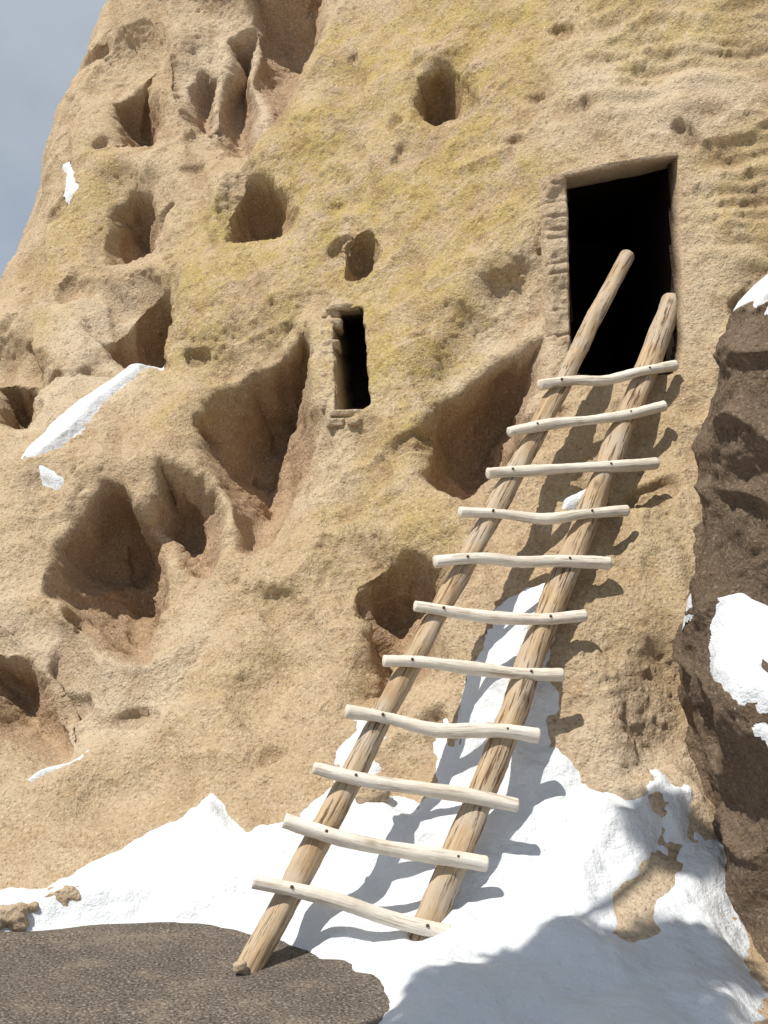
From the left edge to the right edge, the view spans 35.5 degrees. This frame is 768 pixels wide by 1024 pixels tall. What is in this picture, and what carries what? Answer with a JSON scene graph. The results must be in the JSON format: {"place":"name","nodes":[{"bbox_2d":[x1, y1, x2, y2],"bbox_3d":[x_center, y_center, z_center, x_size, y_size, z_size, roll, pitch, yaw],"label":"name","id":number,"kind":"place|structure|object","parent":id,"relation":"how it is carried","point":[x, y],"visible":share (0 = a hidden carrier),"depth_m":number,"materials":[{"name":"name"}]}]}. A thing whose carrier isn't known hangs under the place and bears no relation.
{"place":"outdoors","nodes":[
{"label":"outdoors","id":0,"kind":"place"},
{"bbox_2d":[0,0,106,279],"label":"sky","id":1,"kind":"structure","parent":0,"point":[44,44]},
{"bbox_2d":[0,922,389,1023],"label":"asphalt path","id":2,"kind":"structure","parent":0,"point":[158,973],"depth_m":4.09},
{"bbox_2d":[233,960,246,972],"bbox_3d":[-0.499,1.571,4.149,0.050,0.037,0.037,0,0,0],"label":"stone","id":3,"kind":"object","parent":2,"relation":"on","point":[239,966],"visible":1,"depth_m":4.13,"materials":[{"name":"beige stone"}]},
{"bbox_2d":[0,0,767,1023],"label":"cliff","id":4,"kind":"structure","parent":0,"point":[220,548],"depth_m":7.00,"materials":[{"name":"beige stone"}]},
{"bbox_2d":[320,303,362,427],"bbox_3d":[-0.252,-0.886,7.255,0.298,0.810,0.913,0,0,0],"label":"stone surround","id":5,"kind":"object","parent":4,"relation":"attached to","point":[336,311],"visible":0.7,"depth_m":7.25,"materials":[{"name":"beige stone"}]},
{"bbox_2d":[568,168,673,375],"bbox_3d":[1.296,-1.376,8.131,1.134,1.667,3.338,0,0,0],"label":"doorway","id":6,"kind":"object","parent":4,"relation":"in","point":[609,221],"visible":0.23,"depth_m":8.55,"materials":[{"name":"black"}]},
{"bbox_2d":[539,174,570,347],"bbox_3d":[0.974,-1.324,6.857,0.180,1.160,0.476,0,0,0],"label":"plastered jamb","id":7,"kind":"object","parent":6,"relation":"attached to","point":[554,226],"visible":0.88,"depth_m":6.73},
{"bbox_2d":[557,151,677,188],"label":"stone lintel","id":8,"kind":"structure","parent":6,"relation":"attached to","point":[611,171],"depth_m":6.82,"materials":[{"name":"beige stone"}]},
{"label":"ground","id":9,"kind":"structure","parent":0,"visible":0},
{"bbox_2d":[0,162,767,1023],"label":"snow bank","id":10,"kind":"structure","parent":9,"relation":"on","point":[528,936],"depth_m":4.71,"materials":[{"name":"white snow"}]},
{"bbox_2d":[0,902,29,931],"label":"stone","id":11,"kind":"object","parent":10,"relation":"on","point":[13,917],"visible":0.98,"depth_m":4.63,"materials":[{"name":"beige stone"}]},
{"bbox_2d":[27,901,38,912],"bbox_3d":[-1.390,1.555,4.720,0.068,0.045,0.046,0,0,0],"label":"stone","id":12,"kind":"object","parent":10,"relation":"on","point":[33,906],"visible":0.66,"depth_m":4.70,"materials":[{"name":"beige stone"}]},
{"bbox_2d":[44,885,81,905],"bbox_3d":[-1.282,1.554,4.806,0.180,0.134,0.134,0,0,0],"label":"stone","id":13,"kind":"object","parent":10,"relation":"on","point":[65,894],"visible":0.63,"depth_m":4.75,"materials":[{"name":"beige stone"}]},
{"bbox_2d":[355,787,390,803],"bbox_3d":[-0.046,1.184,5.074,0.153,0.113,0.111,0,0,0],"label":"stone","id":14,"kind":"object","parent":10,"relation":"on","point":[364,795],"visible":0.52,"depth_m":5.03,"materials":[{"name":"beige stone"}]},
{"bbox_2d":[237,249,678,974],"bbox_3d":[0.647,0.095,5.390,0.621,3.177,3.332,0,0,36],"label":"wooden ladder","id":15,"kind":"object","parent":9,"relation":"on","point":[455,857],"visible":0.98,"depth_m":5.05,"materials":[{"name":"brown wood"}]},
{"bbox_2d":[672,301,767,962],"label":"boulder","id":16,"kind":"object","parent":9,"relation":"on","point":[727,750],"visible":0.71,"depth_m":4.75,"materials":[{"name":"brown stone"}]},
{"bbox_2d":[682,274,767,745],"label":"snow cap","id":17,"kind":"object","parent":16,"relation":"on","point":[738,646],"visible":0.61,"depth_m":4.57,"materials":[{"name":"white snow"}]}
]}

